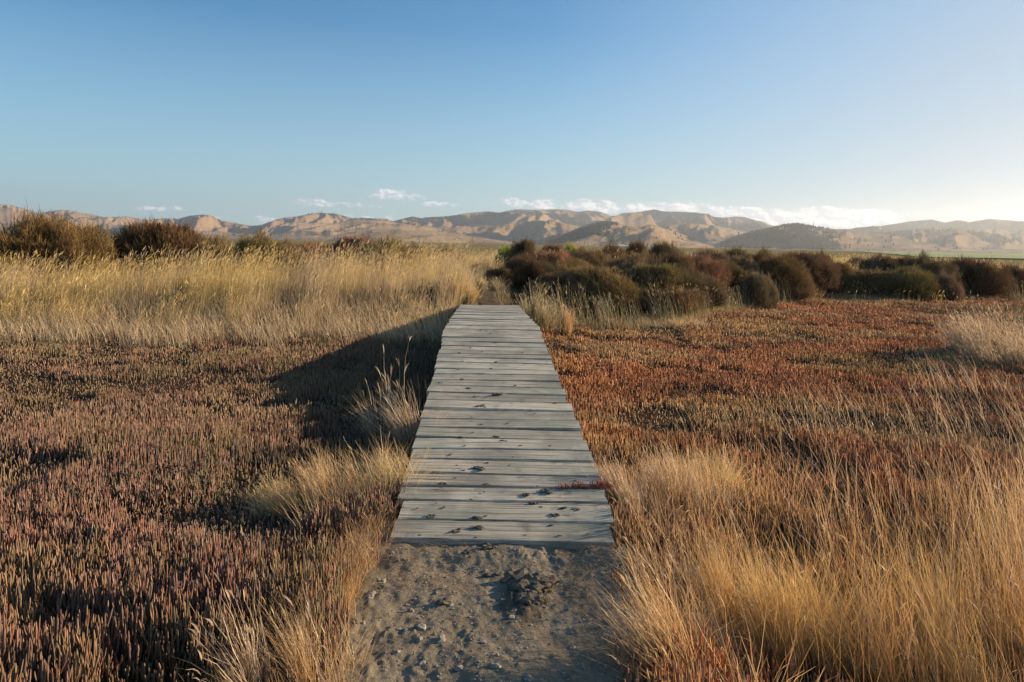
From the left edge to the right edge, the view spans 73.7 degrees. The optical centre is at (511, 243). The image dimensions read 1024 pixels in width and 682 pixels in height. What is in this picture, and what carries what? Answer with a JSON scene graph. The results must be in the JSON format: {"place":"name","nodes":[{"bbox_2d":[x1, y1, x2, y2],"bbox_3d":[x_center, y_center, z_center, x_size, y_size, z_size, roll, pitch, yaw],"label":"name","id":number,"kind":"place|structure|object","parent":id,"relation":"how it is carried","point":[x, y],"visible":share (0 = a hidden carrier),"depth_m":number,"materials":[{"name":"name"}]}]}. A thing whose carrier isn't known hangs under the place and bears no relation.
{"place":"outdoors","nodes":[
{"label":"outdoors","id":0,"kind":"place"},
{"bbox_2d":[0,235,1023,348],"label":"tall grass","id":1,"kind":"structure","parent":0,"point":[339,279],"depth_m":13.47,"materials":[{"name":"plant"}]},
{"bbox_2d":[0,236,1023,681],"bbox_3d":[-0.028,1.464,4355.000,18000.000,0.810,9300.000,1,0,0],"label":"ground","id":2,"kind":"structure","parent":0,"point":[222,376],"depth_m":7.64,"materials":[{"name":"plant"}]},
{"bbox_2d":[0,201,120,283],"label":"shrub","id":3,"kind":"object","parent":2,"relation":"on","point":[40,233],"visible":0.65,"depth_m":17.28,"materials":[{"name":"brown plant"}]},
{"bbox_2d":[103,212,222,277],"bbox_3d":[-10.369,0.229,20.552,4.104,2.397,4.121,1,0,-6],"label":"shrub","id":4,"kind":"object","parent":2,"relation":"on","point":[153,235],"visible":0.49,"depth_m":19.60,"materials":[{"name":"brown plant"}]},
{"bbox_2d":[182,226,234,271],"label":"shrub","id":5,"kind":"object","parent":2,"relation":"on","point":[218,242],"visible":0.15,"depth_m":20.49,"materials":[{"name":"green plant"}]},
{"bbox_2d":[213,225,311,279],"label":"shrub","id":6,"kind":"object","parent":2,"relation":"on","point":[258,240],"visible":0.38,"depth_m":19.67,"materials":[{"name":"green plant"}]},
{"bbox_2d":[230,476,311,524],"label":"grass tussock","id":7,"kind":"object","parent":2,"relation":"on","point":[266,501],"depth_m":4.08,"materials":[{"name":"plant"}]},
{"bbox_2d":[172,570,378,681],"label":"grass tussock","id":8,"kind":"object","parent":2,"relation":"on","point":[254,658],"depth_m":2.47,"materials":[{"name":"plant"}]},
{"bbox_2d":[278,238,328,266],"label":"shrub","id":9,"kind":"object","parent":2,"relation":"on","point":[303,245],"visible":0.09,"depth_m":26.60,"materials":[{"name":"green plant"}]},
{"bbox_2d":[226,581,393,681],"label":"grass tussock","id":10,"kind":"object","parent":2,"relation":"on","point":[304,664],"depth_m":2.46,"materials":[{"name":"plant"}]},
{"bbox_2d":[245,430,414,539],"bbox_3d":[-1.043,1.429,4.164,1.140,0.477,1.353,1,0,0],"label":"grass tussock","id":11,"kind":"object","parent":2,"relation":"on","point":[322,479],"depth_m":4.11,"materials":[{"name":"plant"}]},
{"bbox_2d":[309,578,368,633],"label":"grass tussock","id":12,"kind":"object","parent":2,"relation":"on","point":[349,606],"depth_m":2.88,"materials":[{"name":"plant"}]},
{"bbox_2d":[316,230,375,269],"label":"shrub","id":13,"kind":"object","parent":2,"relation":"on","point":[335,245],"visible":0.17,"depth_m":24.16,"materials":[{"name":"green plant"}]},
{"bbox_2d":[340,379,402,439],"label":"grass tussock","id":14,"kind":"object","parent":2,"relation":"on","point":[365,426],"depth_m":5.88,"materials":[{"name":"plant"}]},
{"bbox_2d":[329,428,449,501],"bbox_3d":[-0.720,1.407,4.262,0.780,0.433,0.886,1,0,43],"label":"grass tussock","id":15,"kind":"object","parent":2,"relation":"on","point":[397,471],"depth_m":4.22,"materials":[{"name":"plant"}]},
{"bbox_2d":[357,230,421,272],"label":"shrub","id":16,"kind":"object","parent":2,"relation":"on","point":[379,247],"visible":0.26,"depth_m":22.09,"materials":[{"name":"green plant"}]},
{"bbox_2d":[377,336,411,423],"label":"grass tussock","id":17,"kind":"object","parent":2,"relation":"on","point":[389,388],"depth_m":6.40,"materials":[{"name":"plant"}]},
{"bbox_2d":[358,378,457,455],"bbox_3d":[-0.744,1.343,5.242,0.843,0.647,0.680,1,0,-19],"label":"grass tussock","id":18,"kind":"object","parent":2,"relation":"on","point":[405,433],"depth_m":5.24,"materials":[{"name":"plant"}]},
{"bbox_2d":[407,242,435,262],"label":"shrub","id":19,"kind":"object","parent":2,"relation":"on","point":[412,245],"visible":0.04,"depth_m":26.95,"materials":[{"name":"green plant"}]},
{"bbox_2d":[427,245,465,262],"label":"shrub","id":20,"kind":"object","parent":2,"relation":"on","point":[446,248],"visible":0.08,"depth_m":35.62,"materials":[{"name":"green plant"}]},
{"bbox_2d":[424,260,486,304],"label":"grass tussock","id":21,"kind":"object","parent":2,"relation":"on","point":[471,296],"depth_m":14.86,"materials":[{"name":"plant"}]},
{"bbox_2d":[465,264,509,289],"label":"grass tussock","id":22,"kind":"object","parent":2,"relation":"on","point":[483,280],"depth_m":17.04,"materials":[{"name":"plant"}]},
{"bbox_2d":[476,267,516,286],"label":"shrub","id":23,"kind":"object","parent":2,"relation":"on","point":[504,273],"visible":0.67,"depth_m":19.22,"materials":[{"name":"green plant"}]},
{"bbox_2d":[491,243,510,267],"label":"shrub","id":24,"kind":"object","parent":2,"relation":"on","point":[500,251],"visible":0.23,"depth_m":32.80,"materials":[{"name":"green plant"}]},
{"bbox_2d":[390,305,614,549],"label":"boardwalk","id":25,"kind":"structure","parent":2,"relation":"on","point":[505,336],"depth_m":4.63,"materials":[{"name":"wood"}]},
{"bbox_2d":[427,514,436,517],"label":"mud clod","id":26,"kind":"object","parent":25,"relation":"on","point":[430,515],"visible":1,"depth_m":3.75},
{"bbox_2d":[469,525,483,529],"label":"mud clod","id":27,"kind":"object","parent":25,"relation":"on","point":[480,527],"visible":1,"depth_m":3.64,"materials":[{"name":"soil"}]},
{"bbox_2d":[472,516,481,519],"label":"mud clod","id":28,"kind":"object","parent":25,"relation":"on","point":[477,517],"visible":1,"depth_m":3.73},
{"bbox_2d":[472,466,485,470],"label":"mud clod","id":29,"kind":"object","parent":25,"relation":"on","point":[479,468],"visible":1,"depth_m":4.33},
{"bbox_2d":[540,488,552,493],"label":"mud clod","id":30,"kind":"object","parent":25,"relation":"on","point":[546,491],"visible":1,"depth_m":4.04,"materials":[{"name":"soil"}]},
{"bbox_2d":[555,479,614,489],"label":"glasswort sprig","id":31,"kind":"object","parent":25,"relation":"on","point":[600,485],"visible":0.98,"depth_m":4.11,"materials":[{"name":"plant"}]},
{"bbox_2d":[0,264,1023,681],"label":"glasswort","id":32,"kind":"object","parent":2,"relation":"on","point":[76,544],"visible":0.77,"depth_m":5.06,"materials":[{"name":"plant"}]},
{"bbox_2d":[501,236,537,266],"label":"shrub","id":33,"kind":"object","parent":2,"relation":"on","point":[520,247],"visible":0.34,"depth_m":26.81,"materials":[{"name":"green plant"}]},
{"bbox_2d":[500,250,553,288],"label":"shrub","id":34,"kind":"object","parent":2,"relation":"on","point":[526,268],"visible":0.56,"depth_m":19.62,"materials":[{"name":"brown plant"}]},
{"bbox_2d":[514,279,572,328],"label":"grass tussock","id":35,"kind":"object","parent":2,"relation":"on","point":[533,306],"depth_m":14.63,"materials":[{"name":"plant"}]},
{"bbox_2d":[536,241,569,253],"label":"shrub","id":36,"kind":"object","parent":2,"relation":"on","point":[551,247],"visible":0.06,"depth_m":27.43,"materials":[{"name":"brown plant"}]},
{"bbox_2d":[521,267,585,297],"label":"shrub","id":37,"kind":"object","parent":2,"relation":"on","point":[553,277],"visible":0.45,"depth_m":17.11,"materials":[{"name":"brown plant"}]},
{"bbox_2d":[521,245,592,267],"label":"shrub","id":38,"kind":"object","parent":2,"relation":"on","point":[551,256],"visible":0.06,"depth_m":21.21,"materials":[{"name":"brown plant"}]},
{"bbox_2d":[551,303,581,335],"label":"grass tussock","id":39,"kind":"object","parent":2,"relation":"on","point":[567,324],"depth_m":13.89,"materials":[{"name":"plant"}]},
{"bbox_2d":[540,253,598,274],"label":"shrub","id":40,"kind":"object","parent":2,"relation":"on","point":[563,265],"visible":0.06,"depth_m":18.84,"materials":[{"name":"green plant"}]},
{"bbox_2d":[564,238,579,252],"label":"shrub","id":41,"kind":"object","parent":2,"relation":"on","point":[570,246],"visible":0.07,"depth_m":32.95,"materials":[{"name":"green plant"}]},
{"bbox_2d":[551,283,607,311],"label":"shrub","id":42,"kind":"object","parent":2,"relation":"on","point":[573,289],"visible":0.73,"depth_m":16.20,"materials":[{"name":"green plant"}]},
{"bbox_2d":[548,239,616,268],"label":"shrub","id":43,"kind":"object","parent":2,"relation":"on","point":[595,256],"visible":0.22,"depth_m":22.13,"materials":[{"name":"brown plant"}]},
{"bbox_2d":[590,294,615,317],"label":"grass tussock","id":44,"kind":"object","parent":2,"relation":"on","point":[606,308],"depth_m":15.98,"materials":[{"name":"plant"}]},
{"bbox_2d":[559,262,650,305],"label":"shrub","id":45,"kind":"object","parent":2,"relation":"on","point":[601,279],"visible":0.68,"depth_m":16.82,"materials":[{"name":"green plant"}]},
{"bbox_2d":[599,239,627,259],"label":"shrub","id":46,"kind":"object","parent":2,"relation":"on","point":[613,249],"visible":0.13,"depth_m":26.35,"materials":[{"name":"brown plant"}]},
{"bbox_2d":[589,284,648,311],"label":"shrub","id":47,"kind":"object","parent":2,"relation":"on","point":[633,304],"visible":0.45,"depth_m":16.37,"materials":[{"name":"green plant"}]},
{"bbox_2d":[577,444,681,528],"bbox_3d":[0.719,1.512,4.192,0.641,0.546,0.546,1,0,0],"label":"grass tussock","id":48,"kind":"object","parent":2,"relation":"on","point":[622,491],"depth_m":4.18,"materials":[{"name":"plant"}]},
{"bbox_2d":[596,245,665,272],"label":"shrub","id":49,"kind":"object","parent":2,"relation":"on","point":[625,262],"visible":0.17,"depth_m":19.54,"materials":[{"name":"brown plant"}]},
{"bbox_2d":[241,236,1021,253],"bbox_3d":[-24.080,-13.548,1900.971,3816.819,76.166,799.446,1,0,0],"label":"plain trees","id":50,"kind":"object","parent":2,"relation":"on","point":[643,244],"visible":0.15,"depth_m":2183.30,"materials":[{"name":"plant"}]},
{"bbox_2d":[622,238,647,257],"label":"shrub","id":51,"kind":"object","parent":2,"relation":"on","point":[633,246],"visible":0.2,"depth_m":27.24,"materials":[{"name":"brown plant"}]},
{"bbox_2d":[623,257,702,298],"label":"shrub","id":52,"kind":"object","parent":2,"relation":"on","point":[657,274],"visible":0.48,"depth_m":17.53,"materials":[{"name":"green plant"}]},
{"bbox_2d":[646,234,685,258],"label":"shrub","id":53,"kind":"object","parent":2,"relation":"on","point":[659,248],"visible":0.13,"depth_m":23.25,"materials":[{"name":"brown plant"}]},
{"bbox_2d":[633,248,700,274],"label":"shrub","id":54,"kind":"object","parent":2,"relation":"on","point":[684,261],"visible":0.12,"depth_m":19.20,"materials":[{"name":"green plant"}]},
{"bbox_2d":[635,283,706,314],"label":"shrub","id":55,"kind":"object","parent":2,"relation":"on","point":[685,294],"visible":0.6,"depth_m":16.64,"materials":[{"name":"brown plant"}]},
{"bbox_2d":[640,310,714,328],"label":"grass tussock","id":56,"kind":"object","parent":2,"relation":"on","point":[676,323],"depth_m":15.49,"materials":[{"name":"plant"}]},
{"bbox_2d":[625,435,746,518],"bbox_3d":[1.172,1.573,4.543,0.878,0.537,0.840,1,0,0],"label":"grass tussock","id":57,"kind":"object","parent":2,"relation":"on","point":[660,481],"depth_m":4.49,"materials":[{"name":"plant"}]},
{"bbox_2d":[559,524,824,681],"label":"grass tussock","id":58,"kind":"object","parent":2,"relation":"on","point":[664,616],"depth_m":2.57,"materials":[{"name":"plant"}]},
{"bbox_2d":[651,438,753,500],"bbox_3d":[1.379,1.644,4.807,0.714,0.443,0.766,1,0,0],"label":"grass tussock","id":59,"kind":"object","parent":2,"relation":"on","point":[721,471],"depth_m":4.94,"materials":[{"name":"plant"}]},
{"bbox_2d":[684,267,730,309],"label":"shrub","id":60,"kind":"object","parent":2,"relation":"on","point":[706,281],"visible":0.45,"depth_m":18.25,"materials":[{"name":"brown plant"}]},
{"bbox_2d":[689,245,734,288],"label":"shrub","id":61,"kind":"object","parent":2,"relation":"on","point":[703,262],"visible":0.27,"depth_m":19.90,"materials":[{"name":"brown plant"}]},
{"bbox_2d":[693,246,737,261],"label":"shrub","id":62,"kind":"object","parent":2,"relation":"on","point":[712,253],"visible":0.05,"depth_m":24.24,"materials":[{"name":"brown plant"}]},
{"bbox_2d":[717,257,750,291],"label":"shrub","id":63,"kind":"object","parent":2,"relation":"on","point":[737,272],"visible":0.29,"depth_m":21.32,"materials":[{"name":"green plant"}]},
{"bbox_2d":[723,242,746,259],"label":"shrub","id":64,"kind":"object","parent":2,"relation":"on","point":[735,251],"visible":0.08,"depth_m":25.44,"materials":[{"name":"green plant"}]},
{"bbox_2d":[724,254,764,275],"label":"shrub","id":65,"kind":"object","parent":2,"relation":"on","point":[748,264],"visible":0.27,"depth_m":23.16,"materials":[{"name":"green plant"}]},
{"bbox_2d":[732,269,779,309],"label":"shrub","id":66,"kind":"object","parent":2,"relation":"on","point":[763,288],"visible":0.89,"depth_m":20.41,"materials":[{"name":"brown plant"}]},
{"bbox_2d":[740,244,815,290],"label":"shrub","id":67,"kind":"object","parent":2,"relation":"on","point":[771,264],"visible":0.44,"depth_m":23.12,"materials":[{"name":"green plant"}]},
{"bbox_2d":[776,264,824,300],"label":"shrub","id":68,"kind":"object","parent":2,"relation":"on","point":[801,292],"visible":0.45,"depth_m":22.99,"materials":[{"name":"brown plant"}]},
{"bbox_2d":[677,523,931,679],"bbox_3d":[1.188,1.494,3.022,0.889,0.581,1.055,1,0,0],"label":"grass tussock","id":69,"kind":"object","parent":2,"relation":"on","point":[771,620],"depth_m":2.93,"materials":[{"name":"plant"}]},
{"bbox_2d":[777,247,844,290],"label":"shrub","id":70,"kind":"object","parent":2,"relation":"on","point":[822,270],"visible":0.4,"depth_m":25.29,"materials":[{"name":"brown plant"}]},
{"bbox_2d":[816,248,832,260],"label":"shrub","id":71,"kind":"object","parent":2,"relation":"on","point":[826,255],"visible":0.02,"depth_m":32.87,"materials":[{"name":"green plant"}]},
{"bbox_2d":[831,260,853,285],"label":"shrub","id":72,"kind":"object","parent":2,"relation":"on","point":[846,268],"visible":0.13,"depth_m":27.08,"materials":[{"name":"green plant"}]},
{"bbox_2d":[845,255,863,269],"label":"shrub","id":73,"kind":"object","parent":2,"relation":"on","point":[853,259],"visible":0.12,"depth_m":33.73,"materials":[{"name":"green plant"}]},
{"bbox_2d":[838,265,894,296],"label":"shrub","id":74,"kind":"object","parent":2,"relation":"on","point":[867,279],"visible":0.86,"depth_m":26.03,"materials":[{"name":"green plant"}]},
{"bbox_2d":[855,254,904,272],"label":"shrub","id":75,"kind":"object","parent":2,"relation":"on","point":[883,263],"visible":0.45,"depth_m":28.25,"materials":[{"name":"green plant"}]},
{"bbox_2d":[891,254,910,265],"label":"shrub","id":76,"kind":"object","parent":2,"relation":"on","point":[900,260],"visible":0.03,"depth_m":28.75,"materials":[{"name":"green plant"}]},
{"bbox_2d":[871,261,941,299],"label":"shrub","id":77,"kind":"object","parent":2,"relation":"on","point":[921,283],"visible":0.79,"depth_m":25.27,"materials":[{"name":"green plant"}]},
{"bbox_2d":[790,520,1023,681],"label":"grass tussock","id":78,"kind":"object","parent":2,"relation":"on","point":[950,599],"depth_m":2.88,"materials":[{"name":"plant"}]},
{"bbox_2d":[899,250,968,290],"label":"shrub","id":79,"kind":"object","parent":2,"relation":"on","point":[928,264],"visible":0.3,"depth_m":26.89,"materials":[{"name":"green plant"}]},
{"bbox_2d":[933,269,964,301],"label":"shrub","id":80,"kind":"object","parent":2,"relation":"on","point":[949,287],"visible":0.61,"depth_m":25.53,"materials":[{"name":"brown plant"}]},
{"bbox_2d":[927,299,1023,365],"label":"grass tussock","id":81,"kind":"object","parent":2,"relation":"on","point":[977,338],"depth_m":11.63,"materials":[{"name":"plant"}]},
{"bbox_2d":[939,251,1023,297],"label":"shrub","id":82,"kind":"object","parent":2,"relation":"on","point":[981,277],"visible":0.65,"depth_m":27.03,"materials":[{"name":"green plant"}]},
{"bbox_2d":[994,262,1010,269],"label":"shrub","id":83,"kind":"object","parent":2,"relation":"on","point":[1000,264],"visible":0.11,"depth_m":44.83,"materials":[{"name":"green plant"}]},
{"bbox_2d":[996,262,1023,292],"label":"shrub","id":84,"kind":"object","parent":2,"relation":"on","point":[1018,274],"visible":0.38,"depth_m":28.62,"materials":[{"name":"brown plant"}]},
{"bbox_2d":[0,204,1023,253],"bbox_3d":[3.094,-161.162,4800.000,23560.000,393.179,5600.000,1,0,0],"label":"hills","id":85,"kind":"structure","parent":0,"point":[488,227],"depth_m":3470.39,"materials":[{"name":"brown soil"}]},
{"bbox_2d":[0,210,1013,249],"bbox_3d":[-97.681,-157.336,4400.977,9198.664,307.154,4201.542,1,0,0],"label":"scattered hill trees","id":86,"kind":"object","parent":85,"relation":"on","point":[858,240],"visible":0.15,"depth_m":2837.02,"materials":[{"name":"plant"}]},
{"bbox_2d":[545,220,618,243],"bbox_3d":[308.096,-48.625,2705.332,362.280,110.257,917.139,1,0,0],"label":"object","id":87,"kind":"object","parent":85,"relation":"on","point":[598,228],"visible":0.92,"depth_m":2315.80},
{"bbox_2d":[720,222,840,249],"bbox_3d":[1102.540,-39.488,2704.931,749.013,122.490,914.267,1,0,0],"label":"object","id":88,"kind":"object","parent":85,"relation":"on","point":[751,239],"visible":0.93,"depth_m":2444.51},
{"bbox_2d":[0,0,1023,245],"label":"sky","id":89,"kind":"structure","parent":0,"point":[834,114],"materials":[{"name":"blue"}]},
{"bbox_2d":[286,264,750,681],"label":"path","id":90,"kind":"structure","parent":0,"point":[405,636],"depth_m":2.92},
{"bbox_2d":[365,593,373,598],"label":"stone","id":91,"kind":"object","parent":90,"relation":"on","point":[370,596],"visible":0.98,"depth_m":3.05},
{"bbox_2d":[376,578,385,582],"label":"stone","id":92,"kind":"object","parent":90,"relation":"on","point":[381,580],"visible":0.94,"depth_m":3.19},
{"bbox_2d":[391,650,400,654],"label":"stone","id":93,"kind":"object","parent":90,"relation":"on","point":[395,652],"visible":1,"depth_m":2.64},
{"bbox_2d":[414,636,422,641],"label":"stone","id":94,"kind":"object","parent":90,"relation":"on","point":[417,639],"visible":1,"depth_m":2.73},
{"bbox_2d":[413,624,425,630],"bbox_3d":[-0.381,1.585,2.818,0.056,0.026,0.045,1,0,0],"label":"stone","id":95,"kind":"object","parent":90,"relation":"on","point":[421,627],"visible":1,"depth_m":2.81,"materials":[{"name":"stone"}]},
{"bbox_2d":[417,660,425,665],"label":"stone","id":96,"kind":"object","parent":90,"relation":"on","point":[421,663],"visible":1,"depth_m":2.59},
{"bbox_2d":[436,634,445,643],"bbox_3d":[-0.287,1.584,2.731,0.041,0.024,0.034,1,0,-19],"label":"stone","id":97,"kind":"object","parent":90,"relation":"on","point":[440,638],"visible":1,"depth_m":2.72,"materials":[{"name":"stone"}]},
{"bbox_2d":[435,597,450,604],"bbox_3d":[-0.302,1.588,3.025,0.059,0.027,0.067,1,0,30],"label":"mud clod","id":98,"kind":"object","parent":90,"relation":"on","point":[444,600],"visible":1,"depth_m":3.02,"materials":[{"name":"soil"}]},
{"bbox_2d":[454,665,462,670],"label":"stone","id":99,"kind":"object","parent":90,"relation":"on","point":[458,668],"visible":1,"depth_m":2.56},
{"bbox_2d":[462,549,471,554],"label":"mud clod","id":100,"kind":"object","parent":90,"relation":"on","point":[466,551],"visible":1,"depth_m":3.44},
{"bbox_2d":[481,542,498,549],"bbox_3d":[-0.113,1.551,3.493,0.096,0.027,0.066,1,0,0],"label":"mud clod","id":101,"kind":"object","parent":90,"relation":"on","point":[486,546],"visible":1,"depth_m":3.48,"materials":[{"name":"soil"}]},
{"bbox_2d":[482,572,501,576],"bbox_3d":[-0.095,1.588,3.276,0.100,0.022,0.037,1,0,0],"label":"mud clod","id":102,"kind":"object","parent":90,"relation":"on","point":[490,574],"visible":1,"depth_m":3.27,"materials":[{"name":"soil"}]},
{"bbox_2d":[488,662,500,668],"bbox_3d":[-0.064,1.588,2.564,0.050,0.026,0.035,1,0,0],"label":"stone","id":103,"kind":"object","parent":90,"relation":"on","point":[492,665],"visible":1,"depth_m":2.56,"materials":[{"name":"stone"}]},
{"bbox_2d":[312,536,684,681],"bbox_3d":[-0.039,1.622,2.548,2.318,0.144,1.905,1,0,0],"label":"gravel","id":104,"kind":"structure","parent":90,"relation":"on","point":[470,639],"depth_m":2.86,"materials":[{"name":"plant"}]},
{"bbox_2d":[507,614,514,619],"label":"stone","id":105,"kind":"object","parent":90,"relation":"on","point":[510,616],"visible":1,"depth_m":2.90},
{"bbox_2d":[523,673,533,681],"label":"stone","id":106,"kind":"object","parent":90,"relation":"on","point":[527,677],"visible":1,"depth_m":2.50,"materials":[{"name":"stone"}]},
{"bbox_2d":[499,568,559,592],"bbox_3d":[0.084,1.580,3.189,0.286,0.078,0.197,1,0,0],"label":"mud clod","id":107,"kind":"object","parent":90,"relation":"on","point":[540,581],"visible":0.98,"depth_m":3.18,"materials":[{"name":"soil"}]},
{"bbox_2d":[514,590,547,604],"bbox_3d":[0.081,1.581,3.050,0.131,0.047,0.116,1,0,20],"label":"mud clod","id":108,"kind":"object","parent":90,"relation":"on","point":[532,597],"visible":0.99,"depth_m":3.02,"materials":[{"name":"soil"}]},
{"bbox_2d":[178,336,1023,681],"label":"dry grass","id":109,"kind":"structure","parent":0,"point":[1006,548],"depth_m":3.38,"materials":[{"name":"plant"}]},
{"bbox_2d":[523,267,1023,331],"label":"bank grass","id":110,"kind":"structure","parent":0,"point":[688,316],"depth_m":16.04,"materials":[{"name":"plant"}]},
{"bbox_2d":[862,251,1023,258],"bbox_3d":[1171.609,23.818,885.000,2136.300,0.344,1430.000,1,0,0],"label":"field","id":111,"kind":"structure","parent":0,"point":[980,255],"depth_m":387.50,"materials":[{"name":"plant"}]}
]}

